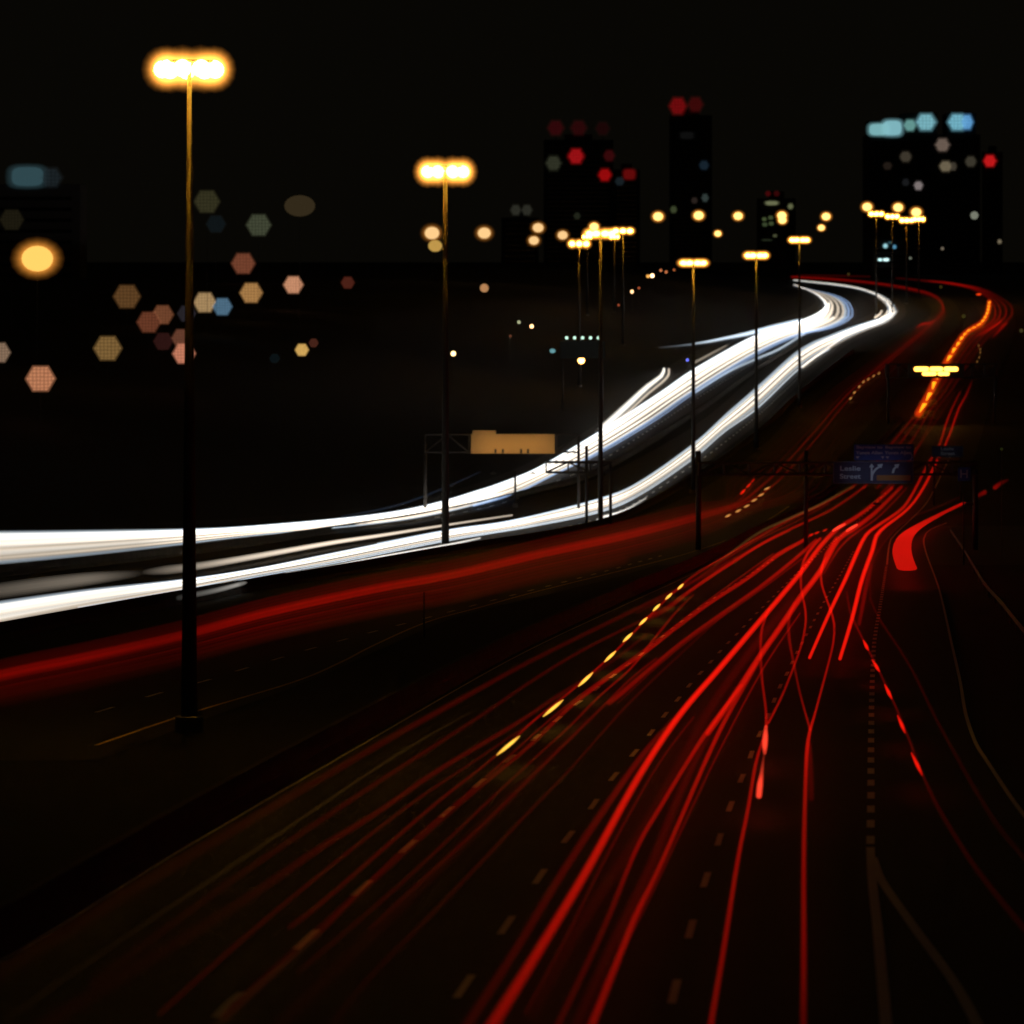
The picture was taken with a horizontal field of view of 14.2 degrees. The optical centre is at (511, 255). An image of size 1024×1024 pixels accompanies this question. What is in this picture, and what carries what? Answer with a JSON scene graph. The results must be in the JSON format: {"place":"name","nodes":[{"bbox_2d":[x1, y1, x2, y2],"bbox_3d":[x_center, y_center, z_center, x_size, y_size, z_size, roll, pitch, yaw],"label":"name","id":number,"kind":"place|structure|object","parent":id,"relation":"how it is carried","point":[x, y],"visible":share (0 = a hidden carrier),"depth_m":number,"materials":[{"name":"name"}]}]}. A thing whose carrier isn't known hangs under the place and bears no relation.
{"place":"outdoors","nodes":[
{"label":"outdoors","id":0,"kind":"place"},
{"bbox_2d":[0,280,906,620],"bbox_3d":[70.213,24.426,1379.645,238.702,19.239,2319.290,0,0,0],"label":"road","id":1,"kind":"structure","parent":0,"point":[656,472],"depth_m":505.07,"materials":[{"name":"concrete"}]},
{"bbox_2d":[421,165,468,546],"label":"mast lamp","id":2,"kind":"object","parent":1,"relation":"on","point":[438,171],"visible":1,"depth_m":383.94,"materials":[{"name":"metal"}]},
{"bbox_2d":[512,471,517,507],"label":"road post","id":3,"kind":"object","parent":1,"relation":"on","point":[515,504],"visible":1,"depth_m":553.26,"materials":[{"name":"grey metal"}]},
{"bbox_2d":[321,379,796,564],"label":"lane marking","id":4,"kind":"object","parent":1,"relation":"on","point":[652,492],"visible":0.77,"depth_m":617.38,"materials":[{"name":"paint"}]},
{"bbox_2d":[545,446,611,523],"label":"sign gantry","id":5,"kind":"object","parent":1,"relation":"on","point":[586,462],"visible":0.96,"depth_m":500.00,"materials":[{"name":"metal"}]},
{"bbox_2d":[863,203,871,210],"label":"street lamp","id":6,"kind":"object","parent":1,"relation":"on","point":[867,206],"visible":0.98,"depth_m":1898.57,"materials":[{"name":"yellow glass"}]},
{"bbox_2d":[869,212,882,314],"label":"mast lamp","id":7,"kind":"object","parent":1,"relation":"on","point":[876,213],"visible":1,"depth_m":1499.76,"materials":[{"name":"metal"}]},
{"bbox_2d":[886,215,898,308],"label":"mast lamp","id":8,"kind":"object","parent":1,"relation":"on","point":[892,216],"visible":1,"depth_m":1599.75,"materials":[{"name":"metal"}]},
{"bbox_2d":[0,277,960,759],"bbox_3d":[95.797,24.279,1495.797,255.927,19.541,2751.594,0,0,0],"label":"road","id":9,"kind":"structure","parent":0,"point":[58,687],"depth_m":234.38,"materials":[{"name":"black asphalt"}]},
{"bbox_2d":[96,556,658,711],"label":"lane marking","id":10,"kind":"object","parent":9,"relation":"on","point":[316,647],"visible":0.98,"depth_m":180.12,"materials":[{"name":"paint"}]},
{"bbox_2d":[96,506,789,744],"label":"edge marking","id":11,"kind":"object","parent":9,"relation":"on","point":[357,654],"visible":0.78,"depth_m":176.24,"materials":[{"name":"yellow paint"}]},
{"bbox_2d":[912,208,920,215],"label":"street lamp","id":12,"kind":"object","parent":9,"relation":"on","point":[916,211],"visible":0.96,"depth_m":1898.49,"materials":[{"name":"yellow glass"}]},
{"bbox_2d":[0,281,1023,1023],"bbox_3d":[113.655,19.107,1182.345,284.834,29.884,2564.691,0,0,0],"label":"road","id":13,"kind":"structure","parent":0,"point":[610,905],"depth_m":94.41,"materials":[{"name":"black asphalt"}]},
{"bbox_2d":[0,528,776,961],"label":"edge marking","id":14,"kind":"object","parent":13,"relation":"on","point":[286,788],"visible":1,"depth_m":101.68,"materials":[{"name":"paint"}]},
{"bbox_2d":[211,560,772,1016],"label":"lane marking","id":15,"kind":"object","parent":13,"relation":"on","point":[223,1008],"visible":1,"depth_m":85.49,"materials":[{"name":"paint"}]},
{"bbox_2d":[452,493,884,997],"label":"lane marking","id":16,"kind":"object","parent":13,"relation":"on","point":[462,988],"visible":0.98,"depth_m":94.74,"materials":[{"name":"paint"}]},
{"bbox_2d":[667,554,851,1002],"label":"lane marking","id":17,"kind":"object","parent":13,"relation":"on","point":[674,991],"visible":1,"depth_m":87.32,"materials":[{"name":"paint"}]},
{"bbox_2d":[866,567,886,843],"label":"block marking","id":18,"kind":"object","parent":13,"relation":"on","point":[870,839],"visible":1,"depth_m":125.02,"materials":[{"name":"paint"}]},
{"bbox_2d":[866,847,891,1023],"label":"gore marking","id":19,"kind":"object","parent":13,"relation":"on","point":[882,986],"visible":1,"depth_m":74.42,"materials":[{"name":"paint"}]},
{"bbox_2d":[886,457,949,564],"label":"edge marking","id":20,"kind":"object","parent":13,"relation":"on","point":[907,522],"visible":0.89,"depth_m":479.42,"materials":[{"name":"paint"}]},
{"bbox_2d":[869,857,982,1023],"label":"gore marking","id":21,"kind":"object","parent":13,"relation":"on","point":[956,987],"visible":1,"depth_m":74.36,"materials":[{"name":"paint"}]},
{"bbox_2d":[932,446,962,504],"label":"direction sign","id":22,"kind":"object","parent":13,"relation":"on","point":[947,451],"visible":1,"depth_m":560.00,"materials":[{"name":"blue"}]},
{"bbox_2d":[923,523,1023,817],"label":"edge marking","id":23,"kind":"object","parent":13,"relation":"on","point":[1007,792],"visible":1,"depth_m":141.35,"materials":[{"name":"paint"}]},
{"bbox_2d":[0,262,1023,902],"bbox_3d":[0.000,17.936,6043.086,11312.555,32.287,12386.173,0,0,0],"label":"ground","id":24,"kind":"structure","parent":0,"point":[344,412],"depth_m":679.06,"materials":[{"name":"black plant"}]},
{"bbox_2d":[0,344,9,361],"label":"street lamp","id":25,"kind":"object","parent":24,"relation":"on","point":[4,352],"visible":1,"depth_m":647.87,"materials":[{"name":"grey metal"}]},
{"bbox_2d":[0,210,22,228],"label":"street lamp","id":26,"kind":"object","parent":24,"relation":"on","point":[11,219],"visible":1,"depth_m":899.30,"materials":[{"name":"green metal"}]},
{"bbox_2d":[22,246,52,366],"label":"street lamp","id":27,"kind":"object","parent":24,"relation":"on","point":[37,258],"visible":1,"depth_m":698.29,"materials":[{"name":"yellow glass"}]},
{"bbox_2d":[27,367,53,422],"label":"street lamp","id":28,"kind":"object","parent":24,"relation":"on","point":[40,378],"visible":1,"depth_m":617.47,"materials":[{"name":"pink metal"}]},
{"bbox_2d":[0,167,86,279],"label":"tower block","id":29,"kind":"structure","parent":24,"relation":"on","point":[52,213],"depth_m":1500.00,"materials":[{"name":"grey concrete"}]},
{"bbox_2d":[95,337,120,358],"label":"street lamp","id":30,"kind":"object","parent":24,"relation":"on","point":[107,347],"visible":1,"depth_m":679.52,"materials":[{"name":"yellow metal"}]},
{"bbox_2d":[114,286,139,306],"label":"street lamp","id":31,"kind":"object","parent":24,"relation":"on","point":[126,296],"visible":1,"depth_m":938.65,"materials":[{"name":"brown metal"}]},
{"bbox_2d":[138,313,159,331],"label":"street lamp","id":32,"kind":"object","parent":24,"relation":"on","point":[148,322],"visible":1,"depth_m":798.74,"materials":[{"name":"red metal"}]},
{"bbox_2d":[154,333,171,348],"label":"street lamp","id":33,"kind":"object","parent":24,"relation":"on","point":[162,340],"visible":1,"depth_m":721.60,"materials":[{"name":"red glass"}]},
{"bbox_2d":[154,306,172,322],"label":"street lamp","id":34,"kind":"object","parent":24,"relation":"on","point":[164,314],"visible":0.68,"depth_m":842.97,"materials":[{"name":"orange glass"}]},
{"bbox_2d":[172,330,184,345],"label":"street lamp","id":35,"kind":"object","parent":24,"relation":"on","point":[178,337],"visible":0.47,"depth_m":739.05,"materials":[{"name":"brown glass"}]},
{"bbox_2d":[173,345,194,362],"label":"street lamp","id":36,"kind":"object","parent":24,"relation":"on","point":[179,353],"visible":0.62,"depth_m":691.93,"materials":[{"name":"pink metal"}]},
{"bbox_2d":[178,306,195,320],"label":"street lamp","id":37,"kind":"object","parent":24,"relation":"on","point":[181,313],"visible":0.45,"depth_m":858.32,"materials":[{"name":"purple metal"}]},
{"bbox_2d":[154,59,223,732],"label":"mast lamp","id":38,"kind":"object","parent":24,"relation":"on","point":[189,719],"visible":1,"depth_m":132.60,"materials":[{"name":"metal"}]},
{"bbox_2d":[194,293,214,310],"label":"street lamp","id":39,"kind":"object","parent":24,"relation":"on","point":[204,302],"visible":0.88,"depth_m":922.08,"materials":[{"name":"grey metal"}]},
{"bbox_2d":[195,191,218,211],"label":"street lamp","id":40,"kind":"object","parent":24,"relation":"on","point":[206,201],"visible":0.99,"depth_m":899.24,"materials":[{"name":"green metal"}]},
{"bbox_2d":[207,216,224,231],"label":"street lamp","id":41,"kind":"object","parent":24,"relation":"on","point":[215,223],"visible":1,"depth_m":899.42,"materials":[{"name":"blue metal"}]},
{"bbox_2d":[213,299,231,337],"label":"street lamp","id":42,"kind":"object","parent":24,"relation":"on","point":[222,306],"visible":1,"depth_m":905.77,"materials":[{"name":"blue metal"}]},
{"bbox_2d":[232,254,253,272],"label":"street lamp","id":43,"kind":"object","parent":24,"relation":"on","point":[242,263],"visible":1,"depth_m":1409.97,"materials":[{"name":"red metal"}]},
{"bbox_2d":[241,284,261,301],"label":"street lamp","id":44,"kind":"object","parent":24,"relation":"on","point":[251,292],"visible":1,"depth_m":1008.64,"materials":[{"name":"orange metal"}]},
{"bbox_2d":[247,215,269,234],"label":"street lamp","id":45,"kind":"object","parent":24,"relation":"on","point":[258,224],"visible":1,"depth_m":899.27,"materials":[{"name":"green metal"}]},
{"bbox_2d":[270,354,279,362],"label":"street lamp","id":46,"kind":"object","parent":24,"relation":"on","point":[274,358],"visible":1,"depth_m":717.50,"materials":[{"name":"blue metal"}]},
{"bbox_2d":[284,277,301,292],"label":"street lamp","id":47,"kind":"object","parent":24,"relation":"on","point":[292,284],"visible":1,"depth_m":1103.44,"materials":[{"name":"pink metal"}]},
{"bbox_2d":[284,195,314,216],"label":"street lamp","id":48,"kind":"object","parent":24,"relation":"on","point":[299,205],"visible":0.97,"depth_m":898.13,"materials":[{"name":"brown metal"}]},
{"bbox_2d":[296,344,307,354],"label":"street lamp","id":49,"kind":"object","parent":24,"relation":"on","point":[301,349],"visible":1,"depth_m":757.12,"materials":[{"name":"yellow metal"}]},
{"bbox_2d":[309,339,317,378],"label":"street lamp","id":50,"kind":"object","parent":24,"relation":"on","point":[313,343],"visible":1,"depth_m":794.33,"materials":[{"name":"red metal"}]},
{"bbox_2d":[341,277,353,287],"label":"street lamp","id":51,"kind":"object","parent":24,"relation":"on","point":[347,282],"visible":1,"depth_m":1157.76,"materials":[{"name":"red metal"}]},
{"bbox_2d":[0,342,797,576],"bbox_3d":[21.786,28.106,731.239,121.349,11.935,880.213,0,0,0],"label":"road barrier","id":52,"kind":"object","parent":24,"relation":"on","point":[14,569],"visible":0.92,"depth_m":434.89,"materials":[{"name":"concrete"}]},
{"bbox_2d":[0,349,853,640],"bbox_3d":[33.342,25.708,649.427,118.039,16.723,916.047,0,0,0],"label":"road barrier","id":53,"kind":"object","parent":24,"relation":"on","point":[19,627],"visible":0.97,"depth_m":285.59,"materials":[{"name":"concrete"}]},
{"bbox_2d":[425,227,438,238],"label":"street lamp","id":54,"kind":"object","parent":24,"relation":"on","point":[431,232],"visible":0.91,"depth_m":1498.24,"materials":[{"name":"orange glass"}]},
{"bbox_2d":[428,240,441,251],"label":"street lamp","id":55,"kind":"object","parent":24,"relation":"on","point":[434,245],"visible":1,"depth_m":1298.78,"materials":[{"name":"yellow metal"}]},
{"bbox_2d":[0,417,902,959],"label":"road barrier","id":56,"kind":"object","parent":24,"relation":"on","point":[50,901],"visible":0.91,"depth_m":107.36,"materials":[{"name":"concrete"}]},
{"bbox_2d":[480,284,487,291],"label":"street lamp","id":57,"kind":"object","parent":24,"relation":"on","point":[483,287],"visible":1,"depth_m":1236.34,"materials":[{"name":"orange metal"}]},
{"bbox_2d":[478,228,490,237],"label":"street lamp","id":58,"kind":"object","parent":24,"relation":"on","point":[484,232],"visible":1,"depth_m":1498.36,"materials":[{"name":"orange glass"}]},
{"bbox_2d":[471,430,554,473],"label":"sign board","id":59,"kind":"object","parent":24,"relation":"on","point":[487,442],"visible":1,"depth_m":535.00,"materials":[{"name":"brown metal"}]},
{"bbox_2d":[501,206,538,263],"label":"tower block","id":60,"kind":"structure","parent":24,"relation":"on","point":[518,232],"depth_m":3000.00,"materials":[{"name":"grey concrete"}]},
{"bbox_2d":[511,206,519,214],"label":"window","id":61,"kind":"structure","parent":60,"relation":"in","point":[515,210],"depth_m":2999.09,"materials":[{"name":"grey glass"}]},
{"bbox_2d":[522,206,530,214],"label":"window","id":62,"kind":"structure","parent":60,"relation":"in","point":[526,210],"depth_m":2999.09,"materials":[{"name":"grey glass"}]},
{"bbox_2d":[529,236,538,244],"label":"street lamp","id":63,"kind":"object","parent":24,"relation":"on","point":[533,240],"visible":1,"depth_m":1498.80,"materials":[{"name":"orange glass"}]},
{"bbox_2d":[533,223,542,231],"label":"street lamp","id":64,"kind":"object","parent":24,"relation":"on","point":[537,227],"visible":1,"depth_m":1498.66,"materials":[{"name":"orange glass"}]},
{"bbox_2d":[558,231,567,238],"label":"street lamp","id":65,"kind":"object","parent":24,"relation":"on","point":[562,235],"visible":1,"depth_m":1498.74,"materials":[{"name":"orange glass"}]},
{"bbox_2d":[544,122,613,265],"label":"tower block","id":66,"kind":"structure","parent":24,"relation":"on","point":[578,183],"depth_m":3600.00,"materials":[{"name":"grey concrete"}]},
{"bbox_2d":[547,157,559,168],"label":"window","id":67,"kind":"structure","parent":66,"relation":"in","point":[553,162],"depth_m":3599.09,"materials":[{"name":"grey glass"}]},
{"bbox_2d":[569,150,582,162],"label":"window","id":68,"kind":"structure","parent":66,"relation":"in","point":[575,156],"depth_m":3599.09,"materials":[{"name":"red glass"}]},
{"bbox_2d":[599,170,610,179],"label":"window","id":69,"kind":"structure","parent":66,"relation":"in","point":[604,174],"depth_m":3599.09,"materials":[{"name":"red glass"}]},
{"bbox_2d":[604,151,613,160],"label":"window","id":70,"kind":"structure","parent":66,"relation":"in","point":[608,155],"depth_m":3599.09,"materials":[{"name":"red glass"}]},
{"bbox_2d":[570,241,588,386],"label":"mast lamp","id":71,"kind":"object","parent":24,"relation":"on","point":[579,243],"visible":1,"depth_m":899.77,"materials":[{"name":"metal"}]},
{"bbox_2d":[560,336,604,410],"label":"lit hoarding","id":72,"kind":"object","parent":24,"relation":"on","point":[579,349],"visible":0.94,"depth_m":800.00,"materials":[{"name":"grey"}]},
{"bbox_2d":[583,235,592,315],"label":"mast lamp","id":73,"kind":"object","parent":24,"relation":"on","point":[587,237],"visible":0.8,"depth_m":1299.78,"materials":[{"name":"metal"}]},
{"bbox_2d":[609,233,618,311],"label":"mast lamp","id":74,"kind":"object","parent":24,"relation":"on","point":[615,236],"visible":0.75,"depth_m":1349.75,"materials":[{"name":"metal"}]},
{"bbox_2d":[613,229,632,345],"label":"mast lamp","id":75,"kind":"object","parent":24,"relation":"on","point":[622,231],"visible":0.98,"depth_m":1149.76,"materials":[{"name":"metal"}]},
{"bbox_2d":[613,164,639,266],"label":"tower block","id":76,"kind":"structure","parent":24,"relation":"on","point":[626,196],"depth_m":3500.00,"materials":[{"name":"grey concrete"}]},
{"bbox_2d":[624,170,634,178],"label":"window","id":77,"kind":"structure","parent":76,"relation":"in","point":[628,174],"depth_m":3499.45,"materials":[{"name":"red glass"}]},
{"bbox_2d":[653,213,662,219],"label":"street lamp","id":78,"kind":"object","parent":24,"relation":"on","point":[657,216],"visible":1,"depth_m":1898.49,"materials":[{"name":"yellow glass"}]},
{"bbox_2d":[669,98,711,271],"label":"tower block","id":79,"kind":"structure","parent":24,"relation":"on","point":[690,170],"depth_m":3800.00,"materials":[{"name":"grey concrete"}]},
{"bbox_2d":[681,132,692,138],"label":"window","id":80,"kind":"structure","parent":79,"relation":"in","point":[684,135],"depth_m":3799.54,"materials":[{"name":"black glass"}]},
{"bbox_2d":[680,261,705,493],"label":"mast lamp","id":81,"kind":"object","parent":24,"relation":"on","point":[693,454],"visible":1,"depth_m":587.71,"materials":[{"name":"metal"}]},
{"bbox_2d":[694,212,702,218],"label":"street lamp","id":82,"kind":"object","parent":24,"relation":"on","point":[698,215],"visible":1,"depth_m":1898.50,"materials":[{"name":"yellow glass"}]},
{"bbox_2d":[745,253,767,450],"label":"mast lamp","id":83,"kind":"object","parent":24,"relation":"on","point":[755,255],"visible":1,"depth_m":664.87,"materials":[{"name":"metal"}]},
{"bbox_2d":[757,191,795,276],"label":"tower block","id":84,"kind":"structure","parent":24,"relation":"on","point":[776,245],"depth_m":2900.00,"materials":[{"name":"grey concrete"}]},
{"bbox_2d":[790,238,808,407],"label":"mast lamp","id":85,"kind":"object","parent":24,"relation":"on","point":[799,405],"visible":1,"depth_m":811.67,"materials":[{"name":"metal"}]},
{"bbox_2d":[854,444,913,459],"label":"direction sign","id":86,"kind":"object","parent":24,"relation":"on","point":[883,451],"visible":1,"depth_m":380.00,"materials":[{"name":"blue metal"}]},
{"bbox_2d":[870,231,905,278],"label":"tower block","id":87,"kind":"structure","parent":24,"relation":"on","point":[884,256],"depth_m":2600.00,"materials":[{"name":"grey concrete"}]},
{"bbox_2d":[900,219,912,303],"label":"mast lamp","id":88,"kind":"object","parent":24,"relation":"on","point":[906,220],"visible":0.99,"depth_m":1699.74,"materials":[{"name":"metal"}]},
{"bbox_2d":[913,218,924,299],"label":"mast lamp","id":89,"kind":"object","parent":24,"relation":"on","point":[918,219],"visible":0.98,"depth_m":1799.82,"materials":[{"name":"metal"}]},
{"bbox_2d":[863,113,979,274],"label":"tower block","id":90,"kind":"structure","parent":24,"relation":"on","point":[911,161],"depth_m":3300.00,"materials":[{"name":"grey concrete"}]},
{"bbox_2d":[900,152,910,160],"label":"window","id":91,"kind":"structure","parent":90,"relation":"in","point":[905,156],"depth_m":3299.49,"materials":[{"name":"grey glass"}]},
{"bbox_2d":[936,139,948,150],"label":"window","id":92,"kind":"structure","parent":90,"relation":"in","point":[942,144],"depth_m":3299.49,"materials":[{"name":"beige glass"}]},
{"bbox_2d":[940,162,950,170],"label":"window","id":93,"kind":"structure","parent":90,"relation":"in","point":[945,166],"depth_m":3299.49,"materials":[{"name":"beige glass"}]},
{"bbox_2d":[966,157,975,165],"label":"window","id":94,"kind":"structure","parent":90,"relation":"in","point":[970,161],"depth_m":3299.49,"materials":[{"name":"grey glass"}]},
{"bbox_2d":[885,364,997,423],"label":"message sign","id":95,"kind":"object","parent":24,"relation":"on","point":[935,370],"visible":1,"depth_m":745.00,"materials":[{"name":"grey metal"}]},
{"bbox_2d":[950,529,1023,638],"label":"guard rail","id":96,"kind":"object","parent":24,"relation":"on","point":[1008,611],"visible":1,"depth_m":242.06,"materials":[{"name":"metal"}]},
{"bbox_2d":[982,146,1002,273],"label":"tower block","id":97,"kind":"structure","parent":24,"relation":"on","point":[992,210],"depth_m":3350.00,"materials":[{"name":"grey concrete"}]},
{"bbox_2d":[984,156,994,165],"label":"window","id":98,"kind":"structure","parent":97,"relation":"in","point":[989,160],"depth_m":3348.99,"materials":[{"name":"red glass"}]},
{"bbox_2d":[0,0,1023,261],"label":"sky","id":99,"kind":"structure","parent":0,"point":[341,105],"materials":[{"name":"black"}]},
{"bbox_2d":[111,284,1023,564],"bbox_3d":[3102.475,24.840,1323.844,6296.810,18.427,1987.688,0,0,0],"label":"road","id":100,"kind":"structure","parent":0,"point":[659,402],"depth_m":685.09,"materials":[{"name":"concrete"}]},
{"bbox_2d":[423,434,579,512],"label":"sign gantry","id":101,"kind":"object","parent":100,"relation":"on","point":[425,451],"visible":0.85,"depth_m":535.90,"materials":[{"name":"metal"}]},
{"bbox_2d":[586,231,614,522],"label":"mast lamp","id":102,"kind":"object","parent":100,"relation":"on","point":[600,418],"visible":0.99,"depth_m":495.03,"materials":[{"name":"metal"}]},
{"bbox_2d":[696,450,978,549],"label":"sign gantry","id":103,"kind":"object","parent":100,"relation":"on","point":[806,474],"visible":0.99,"depth_m":380.87,"materials":[{"name":"grey metal"}]},
{"bbox_2d":[833,461,913,504],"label":"direction sign","id":104,"kind":"object","parent":103,"relation":"attached to","point":[873,472],"visible":1,"depth_m":380.00,"materials":[{"name":"blue metal"}]},
{"bbox_2d":[958,467,973,564],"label":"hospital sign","id":105,"kind":"object","parent":100,"relation":"on","point":[964,473],"visible":1,"depth_m":330.00,"materials":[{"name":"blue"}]},
{"bbox_2d":[1000,447,1002,558],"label":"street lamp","id":106,"kind":"object","parent":100,"relation":"on","point":[1001,448],"visible":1,"depth_m":349.98,"materials":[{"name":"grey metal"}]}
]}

